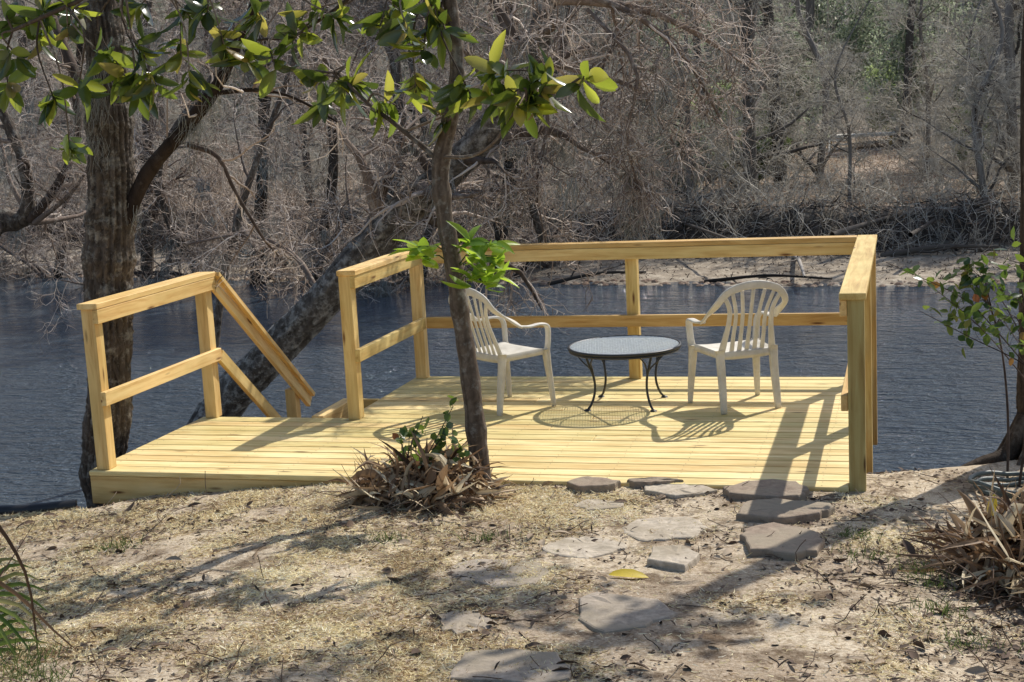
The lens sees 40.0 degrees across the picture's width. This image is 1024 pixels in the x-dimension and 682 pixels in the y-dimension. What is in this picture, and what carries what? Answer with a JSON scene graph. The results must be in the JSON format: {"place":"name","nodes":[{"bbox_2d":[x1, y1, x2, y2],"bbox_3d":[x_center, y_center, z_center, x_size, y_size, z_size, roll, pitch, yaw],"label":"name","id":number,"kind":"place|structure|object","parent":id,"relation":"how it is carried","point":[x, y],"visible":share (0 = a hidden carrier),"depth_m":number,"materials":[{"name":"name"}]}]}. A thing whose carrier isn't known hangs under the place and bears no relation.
{"place":"outdoors","nodes":[
{"label":"outdoors","id":0,"kind":"place"},
{"bbox_2d":[0,273,1018,508],"bbox_3d":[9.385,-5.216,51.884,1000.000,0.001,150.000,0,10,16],"label":"river water","id":1,"kind":"structure","parent":0,"point":[941,400],"depth_m":22.03,"materials":[{"name":"blue liquid"}]},
{"bbox_2d":[2,0,195,349],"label":"slender tree","id":2,"kind":"object","parent":1,"relation":"in","point":[73,199],"visible":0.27,"depth_m":15.51,"materials":[{"name":"grey plant"}]},
{"bbox_2d":[165,0,372,347],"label":"slender tree","id":3,"kind":"object","parent":1,"relation":"in","point":[236,224],"visible":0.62,"depth_m":14.35,"materials":[{"name":"grey plant"}]},
{"bbox_2d":[0,95,1020,287],"bbox_3d":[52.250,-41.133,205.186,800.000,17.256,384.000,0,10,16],"label":"bank","id":4,"kind":"structure","parent":0,"point":[924,260],"depth_m":32.82,"materials":[{"name":"soil"}]},
{"bbox_2d":[0,0,58,190],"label":"woodland tree","id":5,"kind":"object","parent":4,"relation":"on","point":[24,39],"visible":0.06,"depth_m":60.12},
{"bbox_2d":[0,38,61,194],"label":"woodland tree","id":6,"kind":"object","parent":4,"relation":"on","point":[29,105],"visible":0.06,"depth_m":58.75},
{"bbox_2d":[0,111,80,281],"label":"bare tree","id":7,"kind":"object","parent":4,"relation":"on","point":[28,272],"visible":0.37,"depth_m":38.55,"materials":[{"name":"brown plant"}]},
{"bbox_2d":[8,1,86,176],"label":"woodland tree","id":8,"kind":"object","parent":4,"relation":"on","point":[46,94],"visible":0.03,"depth_m":53.70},
{"bbox_2d":[0,47,147,290],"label":"gnarled tree","id":9,"kind":"object","parent":4,"relation":"on","point":[28,212],"visible":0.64,"depth_m":13.16,"materials":[{"name":"grey plant"}]},
{"bbox_2d":[0,0,190,282],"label":"bare tree","id":10,"kind":"object","parent":4,"relation":"on","point":[43,85],"visible":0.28,"depth_m":35.70,"materials":[{"name":"grey plant"}]},
{"bbox_2d":[27,0,175,184],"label":"woodland tree","id":11,"kind":"object","parent":4,"relation":"on","point":[84,107],"visible":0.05,"depth_m":48.88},
{"bbox_2d":[9,0,255,296],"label":"bare tree","id":12,"kind":"object","parent":4,"relation":"on","point":[151,217],"visible":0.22,"depth_m":34.57,"materials":[{"name":"grey plant"}]},
{"bbox_2d":[133,0,234,174],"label":"woodland tree","id":13,"kind":"object","parent":4,"relation":"on","point":[162,111],"visible":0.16,"depth_m":59.16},
{"bbox_2d":[27,0,348,291],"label":"bare tree","id":14,"kind":"object","parent":4,"relation":"on","point":[161,202],"visible":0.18,"depth_m":33.91,"materials":[{"name":"grey plant"}]},
{"bbox_2d":[164,19,234,172],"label":"woodland tree","id":15,"kind":"object","parent":4,"relation":"on","point":[176,113],"visible":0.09,"depth_m":68.91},
{"bbox_2d":[179,40,238,144],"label":"woodland tree","id":16,"kind":"object","parent":4,"relation":"on","point":[215,101],"visible":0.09,"depth_m":80.25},
{"bbox_2d":[176,0,271,165],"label":"woodland tree","id":17,"kind":"object","parent":4,"relation":"on","point":[214,105],"visible":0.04,"depth_m":74.96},
{"bbox_2d":[134,0,358,289],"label":"bare tree","id":18,"kind":"object","parent":4,"relation":"on","point":[264,176],"visible":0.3,"depth_m":32.16,"materials":[{"name":"grey plant"}]},
{"bbox_2d":[218,0,367,206],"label":"woodland tree","id":19,"kind":"object","parent":4,"relation":"on","point":[304,163],"visible":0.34,"depth_m":43.51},
{"bbox_2d":[225,0,364,175],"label":"woodland tree","id":20,"kind":"object","parent":4,"relation":"on","point":[278,117],"visible":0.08,"depth_m":60.60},
{"bbox_2d":[273,23,360,170],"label":"woodland tree","id":21,"kind":"object","parent":4,"relation":"on","point":[316,59],"visible":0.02,"depth_m":61.20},
{"bbox_2d":[222,0,444,293],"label":"bare tree","id":22,"kind":"object","parent":4,"relation":"on","point":[333,159],"visible":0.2,"depth_m":31.55,"materials":[{"name":"grey plant"}]},
{"bbox_2d":[269,0,472,186],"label":"woodland tree","id":23,"kind":"object","parent":4,"relation":"on","point":[377,61],"visible":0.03,"depth_m":48.13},
{"bbox_2d":[269,0,498,303],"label":"bare tree","id":24,"kind":"object","parent":4,"relation":"on","point":[395,68],"visible":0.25,"depth_m":30.66,"materials":[{"name":"grey plant"}]},
{"bbox_2d":[268,0,518,297],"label":"bare tree","id":25,"kind":"object","parent":4,"relation":"on","point":[427,234],"visible":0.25,"depth_m":30.47,"materials":[{"name":"grey plant"}]},
{"bbox_2d":[314,0,494,163],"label":"woodland tree","id":26,"kind":"object","parent":4,"relation":"on","point":[420,58],"visible":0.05,"depth_m":51.10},
{"bbox_2d":[352,1,478,183],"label":"woodland tree","id":27,"kind":"object","parent":4,"relation":"on","point":[425,97],"visible":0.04,"depth_m":41.99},
{"bbox_2d":[370,0,500,147],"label":"woodland tree","id":28,"kind":"object","parent":4,"relation":"on","point":[426,72],"visible":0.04,"depth_m":45.83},
{"bbox_2d":[358,0,624,289],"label":"bare tree","id":29,"kind":"object","parent":4,"relation":"on","point":[508,167],"visible":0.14,"depth_m":31.43,"materials":[{"name":"grey plant"}]},
{"bbox_2d":[459,1,524,87],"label":"woodland tree","id":30,"kind":"object","parent":4,"relation":"on","point":[482,36],"visible":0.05,"depth_m":73.59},
{"bbox_2d":[0,22,1020,259],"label":"underbrush","id":31,"kind":"object","parent":4,"relation":"on","point":[880,191],"visible":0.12,"depth_m":35.24,"materials":[{"name":"plant"}]},
{"bbox_2d":[0,162,1020,263],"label":"tangled roots","id":32,"kind":"object","parent":4,"relation":"hanging from","point":[774,209],"visible":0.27,"depth_m":33.18,"materials":[{"name":"wood"}]},
{"bbox_2d":[0,133,1020,247],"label":"dry undergrowth","id":33,"kind":"object","parent":4,"relation":"on","point":[796,198],"visible":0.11,"depth_m":42.54,"materials":[{"name":"plant"}]},
{"bbox_2d":[0,0,1022,142],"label":"distant woods","id":34,"kind":"object","parent":4,"relation":"on","point":[847,19],"visible":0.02,"depth_m":97.07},
{"bbox_2d":[9,273,1017,287],"bbox_3d":[-2.260,-1.494,33.237,36.430,0.141,2.497,1,10,23],"label":"shore rubble","id":35,"kind":"object","parent":4,"relation":"on","point":[805,285],"visible":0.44,"depth_m":29.89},
{"bbox_2d":[13,0,1022,136],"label":"distant evergreens","id":36,"kind":"object","parent":4,"relation":"on","point":[819,14],"depth_m":102.30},
{"bbox_2d":[22,203,1019,282],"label":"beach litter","id":37,"kind":"object","parent":4,"relation":"on","point":[941,277],"visible":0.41,"depth_m":31.36,"materials":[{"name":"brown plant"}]},
{"bbox_2d":[420,0,664,275],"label":"bare tree","id":38,"kind":"object","parent":4,"relation":"on","point":[538,228],"visible":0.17,"depth_m":32.42,"materials":[{"name":"brown plant"}]},
{"bbox_2d":[523,5,595,184],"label":"woodland tree","id":39,"kind":"object","parent":4,"relation":"on","point":[558,171],"visible":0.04,"depth_m":46.51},
{"bbox_2d":[465,6,658,176],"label":"woodland tree","id":40,"kind":"object","parent":4,"relation":"on","point":[558,100],"visible":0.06,"depth_m":48.75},
{"bbox_2d":[548,260,645,284],"bbox_3d":[1.873,-1.696,30.400,2.240,0.892,0.551,-3,10,-2],"label":"fallen branch","id":41,"kind":"object","parent":4,"relation":"on","point":[561,280],"visible":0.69,"depth_m":30.48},
{"bbox_2d":[560,0,633,171],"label":"woodland tree","id":42,"kind":"object","parent":4,"relation":"on","point":[591,84],"visible":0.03,"depth_m":48.78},
{"bbox_2d":[553,3,656,195],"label":"woodland tree","id":43,"kind":"object","parent":4,"relation":"on","point":[594,28],"visible":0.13,"depth_m":40.77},
{"bbox_2d":[556,7,655,188],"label":"woodland tree","id":44,"kind":"object","parent":4,"relation":"on","point":[606,102],"visible":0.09,"depth_m":43.01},
{"bbox_2d":[617,2,741,141],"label":"tree","id":45,"kind":"object","parent":4,"relation":"on","point":[659,37],"visible":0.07,"depth_m":49.99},
{"bbox_2d":[624,0,740,190],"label":"woodland tree","id":46,"kind":"object","parent":4,"relation":"on","point":[685,49],"visible":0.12,"depth_m":39.83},
{"bbox_2d":[650,115,714,194],"bbox_3d":[4.982,-5.341,40.552,1.948,2.350,2.402,0,10,16],"label":"evergreen shrub","id":47,"kind":"object","parent":4,"relation":"on","point":[677,123],"visible":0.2,"depth_m":39.95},
{"bbox_2d":[612,0,757,202],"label":"woodland tree","id":48,"kind":"object","parent":4,"relation":"on","point":[688,180],"visible":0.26,"depth_m":36.52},
{"bbox_2d":[682,221,753,237],"bbox_3d":[4.128,-2.993,35.247,1.189,0.449,12.406,-5,10,-11],"label":"fallen branch","id":49,"kind":"object","parent":4,"relation":"on","point":[703,229],"visible":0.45,"depth_m":32.68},
{"bbox_2d":[630,0,806,181],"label":"woodland tree","id":50,"kind":"object","parent":4,"relation":"on","point":[666,51],"visible":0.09,"depth_m":43.83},
{"bbox_2d":[678,79,765,168],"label":"evergreen shrub","id":51,"kind":"object","parent":4,"relation":"on","point":[729,86],"visible":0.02,"depth_m":46.14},
{"bbox_2d":[705,4,765,80],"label":"woodland tree","id":52,"kind":"object","parent":4,"relation":"on","point":[731,33],"visible":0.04,"depth_m":73.59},
{"bbox_2d":[637,0,837,201],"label":"woodland tree","id":53,"kind":"object","parent":4,"relation":"on","point":[777,45],"visible":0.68,"depth_m":36.18,"materials":[{"name":"plant"}]},
{"bbox_2d":[720,123,792,185],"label":"evergreen shrub","id":54,"kind":"object","parent":4,"relation":"on","point":[770,140],"visible":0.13,"depth_m":40.80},
{"bbox_2d":[649,0,868,200],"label":"woodland tree","id":55,"kind":"object","parent":4,"relation":"on","point":[750,131],"visible":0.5,"depth_m":36.65,"materials":[{"name":"plant"}]},
{"bbox_2d":[704,271,831,285],"bbox_3d":[5.289,-1.133,29.176,2.744,0.546,0.689,6,13,43],"label":"fallen branch","id":56,"kind":"object","parent":4,"relation":"on","point":[734,278],"visible":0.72,"depth_m":29.20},
{"bbox_2d":[669,0,881,187],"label":"woodland tree","id":57,"kind":"object","parent":4,"relation":"on","point":[778,123],"visible":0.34,"depth_m":40.30,"materials":[{"name":"plant"}]},
{"bbox_2d":[734,1,840,148],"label":"evergreen shrub","id":58,"kind":"object","parent":4,"relation":"on","point":[803,76],"visible":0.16,"depth_m":48.94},
{"bbox_2d":[740,0,880,138],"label":"woodland tree","id":59,"kind":"object","parent":4,"relation":"on","point":[808,6],"visible":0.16,"depth_m":65.98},
{"bbox_2d":[755,0,895,180],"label":"woodland tree","id":60,"kind":"object","parent":4,"relation":"on","point":[811,44],"visible":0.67,"depth_m":41.04,"materials":[{"name":"plant"}]},
{"bbox_2d":[799,0,895,133],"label":"tree","id":61,"kind":"object","parent":4,"relation":"on","point":[856,34],"visible":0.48,"depth_m":66.01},
{"bbox_2d":[801,0,911,200],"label":"woodland tree","id":62,"kind":"object","parent":4,"relation":"on","point":[848,124],"visible":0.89,"depth_m":34.54,"materials":[{"name":"plant"}]},
{"bbox_2d":[827,131,894,151],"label":"river platform","id":63,"kind":"structure","parent":4,"relation":"on","point":[863,134],"depth_m":56.25,"materials":[{"name":"brown wood"}]},
{"bbox_2d":[830,202,928,235],"bbox_3d":[8.665,-2.962,33.222,1.106,0.541,4.784,6,13,44],"label":"fallen branch","id":64,"kind":"object","parent":4,"relation":"on","point":[842,231],"visible":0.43,"depth_m":32.11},
{"bbox_2d":[860,58,917,138],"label":"evergreen shrub","id":65,"kind":"object","parent":4,"relation":"on","point":[875,73],"visible":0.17,"depth_m":61.08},
{"bbox_2d":[818,0,961,115],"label":"woodland tree","id":66,"kind":"object","parent":4,"relation":"on","point":[871,38],"visible":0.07,"depth_m":74.66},
{"bbox_2d":[854,0,963,148],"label":"woodland tree","id":67,"kind":"object","parent":4,"relation":"on","point":[908,45],"visible":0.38,"depth_m":55.63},
{"bbox_2d":[845,0,984,140],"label":"evergreen shrub","id":68,"kind":"object","parent":4,"relation":"on","point":[900,43],"visible":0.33,"depth_m":56.92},
{"bbox_2d":[851,0,979,187],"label":"woodland tree","id":69,"kind":"object","parent":4,"relation":"on","point":[929,89],"visible":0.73,"depth_m":37.21,"materials":[{"name":"plant"}]},
{"bbox_2d":[908,176,966,236],"bbox_3d":[11.887,-3.843,36.834,1.048,1.096,16.269,2,11,29],"label":"fallen branch","id":70,"kind":"object","parent":4,"relation":"on","point":[918,229],"visible":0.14,"depth_m":30.84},
{"bbox_2d":[880,216,998,256],"bbox_3d":[9.491,-2.086,31.157,2.587,1.312,0.707,0,10,16],"label":"fallen branch","id":71,"kind":"object","parent":4,"relation":"on","point":[928,248],"visible":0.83,"depth_m":31.13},
{"bbox_2d":[895,0,1020,200],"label":"woodland tree","id":72,"kind":"object","parent":4,"relation":"on","point":[983,86],"visible":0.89,"depth_m":33.03,"materials":[{"name":"plant"}]},
{"bbox_2d":[914,2,1018,152],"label":"woodland tree","id":73,"kind":"object","parent":4,"relation":"on","point":[997,25],"visible":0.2,"depth_m":46.24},
{"bbox_2d":[912,0,1021,156],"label":"woodland tree","id":74,"kind":"object","parent":4,"relation":"on","point":[992,15],"visible":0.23,"depth_m":45.88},
{"bbox_2d":[944,97,992,164],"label":"evergreen shrub","id":75,"kind":"object","parent":4,"relation":"on","point":[965,159],"visible":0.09,"depth_m":43.03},
{"bbox_2d":[914,0,1023,190],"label":"woodland tree","id":76,"kind":"object","parent":4,"relation":"on","point":[1009,19],"visible":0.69,"depth_m":34.13,"materials":[{"name":"plant"}]},
{"bbox_2d":[921,0,1019,192],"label":"woodland tree","id":77,"kind":"object","parent":4,"relation":"on","point":[963,164],"visible":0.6,"depth_m":34.82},
{"bbox_2d":[935,18,1020,135],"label":"evergreen shrub","id":78,"kind":"object","parent":4,"relation":"on","point":[1018,115],"visible":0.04,"depth_m":48.01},
{"bbox_2d":[938,0,1019,160],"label":"woodland tree","id":79,"kind":"object","parent":4,"relation":"on","point":[986,62],"visible":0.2,"depth_m":42.70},
{"bbox_2d":[0,460,1023,681],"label":"ground","id":80,"kind":"structure","parent":0,"point":[697,576],"depth_m":5.94,"materials":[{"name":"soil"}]},
{"bbox_2d":[0,546,48,656],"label":"palmetto","id":81,"kind":"object","parent":80,"relation":"on","point":[5,612],"visible":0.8,"depth_m":5.62,"materials":[{"name":"green plant"}]},
{"bbox_2d":[0,522,73,647],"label":"dead frond","id":82,"kind":"object","parent":81,"relation":"attached to","point":[7,587],"visible":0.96,"depth_m":5.57,"materials":[{"name":"brown plant"}]},
{"bbox_2d":[0,499,76,514],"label":"drain pipe","id":83,"kind":"object","parent":80,"relation":"on","point":[38,507],"visible":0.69,"depth_m":8.63,"materials":[{"name":"black plastic"}]},
{"bbox_2d":[6,0,357,508],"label":"riverbank tree","id":84,"kind":"object","parent":80,"relation":"on","point":[116,190],"visible":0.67,"depth_m":9.24,"materials":[{"name":"brown plant"}]},
{"bbox_2d":[0,0,617,488],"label":"magnolia tree","id":85,"kind":"object","parent":80,"relation":"on","point":[442,30],"visible":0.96,"depth_m":7.91,"materials":[{"name":"green plant"}]},
{"bbox_2d":[304,428,528,519],"bbox_3d":[-0.542,0.680,7.856,1.196,0.477,1.171,0,10,16],"label":"leaf heap","id":86,"kind":"object","parent":80,"relation":"on","point":[445,482],"visible":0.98,"depth_m":7.67,"materials":[{"name":"brown plant"}]},
{"bbox_2d":[389,395,469,473],"bbox_3d":[-0.460,0.591,7.777,0.479,0.604,0.173,0,10,16],"label":"leafy sprig","id":87,"kind":"object","parent":80,"relation":"on","point":[404,432],"visible":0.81,"depth_m":7.76,"materials":[{"name":"green plant"}]},
{"bbox_2d":[439,610,496,635],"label":"stepping stone","id":88,"kind":"object","parent":80,"relation":"on","point":[463,620],"visible":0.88,"depth_m":5.57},
{"bbox_2d":[76,235,877,503],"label":"wooden deck","id":89,"kind":"structure","parent":80,"relation":"on","point":[817,434],"depth_m":9.51,"materials":[{"name":"yellow wood"}]},
{"bbox_2d":[448,288,555,415],"bbox_3d":[-0.090,0.033,10.055,0.552,0.909,0.606,-10,12,-37],"label":"garden chair","id":90,"kind":"object","parent":89,"relation":"on","point":[503,353],"visible":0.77,"depth_m":9.91,"materials":[{"name":"white plastic"}]},
{"bbox_2d":[567,335,681,411],"bbox_3d":[0.805,0.236,9.995,0.806,0.431,0.806,-2,10,4],"label":"garden table","id":91,"kind":"object","parent":89,"relation":"on","point":[623,347],"visible":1,"depth_m":9.86,"materials":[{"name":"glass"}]},
{"bbox_2d":[686,280,787,413],"bbox_3d":[1.559,0.006,9.696,0.606,0.909,0.552,-6,10,-15],"label":"garden chair","id":92,"kind":"object","parent":89,"relation":"on","point":[755,348],"visible":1,"depth_m":9.54,"materials":[{"name":"white plastic"}]},
{"bbox_2d":[163,0,795,424],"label":"leaning tree","id":93,"kind":"object","parent":80,"relation":"on","point":[315,308],"visible":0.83,"depth_m":12.32,"materials":[{"name":"grey plant"}]},
{"bbox_2d":[446,559,549,587],"bbox_3d":[-0.072,1.042,6.239,0.482,0.054,0.448,0,10,16],"label":"stepping stone","id":94,"kind":"object","parent":80,"relation":"on","point":[486,577],"visible":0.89,"depth_m":6.22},
{"bbox_2d":[446,648,576,681],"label":"stepping stone","id":95,"kind":"object","parent":80,"relation":"on","point":[477,663],"visible":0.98,"depth_m":5.00,"materials":[{"name":"stone"}]},
{"bbox_2d":[0,519,1023,681],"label":"grass tufts","id":96,"kind":"object","parent":80,"relation":"on","point":[946,608],"visible":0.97,"depth_m":5.60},
{"bbox_2d":[0,467,1023,681],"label":"leaf litter","id":97,"kind":"object","parent":80,"relation":"on","point":[913,654],"visible":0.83,"depth_m":5.94,"materials":[{"name":"plant"}]},
{"bbox_2d":[542,536,626,558],"bbox_3d":[0.335,0.988,6.645,0.352,0.069,0.390,4,12,38],"label":"stepping stone","id":98,"kind":"object","parent":80,"relation":"on","point":[600,547],"visible":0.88,"depth_m":6.62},
{"bbox_2d":[567,476,620,492],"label":"stepping stone","id":99,"kind":"object","parent":80,"relation":"on","point":[586,484],"visible":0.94,"depth_m":7.88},
{"bbox_2d":[573,499,623,510],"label":"stepping stone","id":100,"kind":"object","parent":80,"relation":"on","point":[614,505],"visible":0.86,"depth_m":7.53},
{"bbox_2d":[578,592,677,633],"bbox_3d":[0.427,1.086,5.645,0.396,0.082,0.534,-6,10,-19],"label":"stepping stone","id":101,"kind":"object","parent":80,"relation":"on","point":[598,613],"visible":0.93,"depth_m":5.57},
{"bbox_2d":[609,569,648,577],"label":"fallen leaf","id":102,"kind":"object","parent":80,"relation":"on","point":[628,573],"visible":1,"depth_m":6.12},
{"bbox_2d":[627,477,683,488],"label":"stepping stone","id":103,"kind":"object","parent":80,"relation":"on","point":[638,483],"visible":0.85,"depth_m":7.93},
{"bbox_2d":[622,516,707,541],"bbox_3d":[0.751,0.940,6.978,0.436,0.080,0.485,-5,10,-10],"label":"stepping stone","id":104,"kind":"object","parent":80,"relation":"on","point":[640,531],"visible":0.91,"depth_m":6.93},
{"bbox_2d":[647,545,699,571],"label":"stepping stone","id":105,"kind":"object","parent":80,"relation":"on","point":[670,557],"visible":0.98,"depth_m":6.29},
{"bbox_2d":[644,483,717,498],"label":"stepping stone","id":106,"kind":"object","parent":80,"relation":"on","point":[679,490],"visible":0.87,"depth_m":7.75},
{"bbox_2d":[723,479,809,500],"bbox_3d":[1.379,0.825,7.645,0.468,0.108,0.482,0,10,16],"label":"stepping stone","id":107,"kind":"object","parent":80,"relation":"on","point":[769,489],"visible":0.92,"depth_m":7.54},
{"bbox_2d":[740,522,824,560],"bbox_3d":[1.264,0.946,6.590,0.396,0.095,0.557,0,10,16],"label":"stepping stone","id":108,"kind":"object","parent":80,"relation":"on","point":[790,539],"visible":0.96,"depth_m":6.50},
{"bbox_2d":[736,498,834,523],"bbox_3d":[1.395,0.877,7.152,0.472,0.095,0.430,0,10,16],"label":"stepping stone","id":109,"kind":"object","parent":80,"relation":"on","point":[781,511],"visible":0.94,"depth_m":7.08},
{"bbox_2d":[873,466,1023,612],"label":"leaf heap","id":110,"kind":"object","parent":80,"relation":"on","point":[988,546],"visible":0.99,"depth_m":5.95,"materials":[{"name":"brown plant"}]},
{"bbox_2d":[886,226,1023,486],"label":"holly sapling","id":111,"kind":"object","parent":80,"relation":"on","point":[967,281],"visible":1,"depth_m":7.59,"materials":[{"name":"green plant"}]},
{"bbox_2d":[959,8,1023,466],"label":"riverside tree","id":112,"kind":"object","parent":80,"relation":"on","point":[999,454],"visible":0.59,"depth_m":8.40,"materials":[{"name":"brown plant"}]},
{"bbox_2d":[967,470,1023,499],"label":"garden hose","id":113,"kind":"object","parent":80,"relation":"on","point":[979,482],"visible":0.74,"depth_m":7.74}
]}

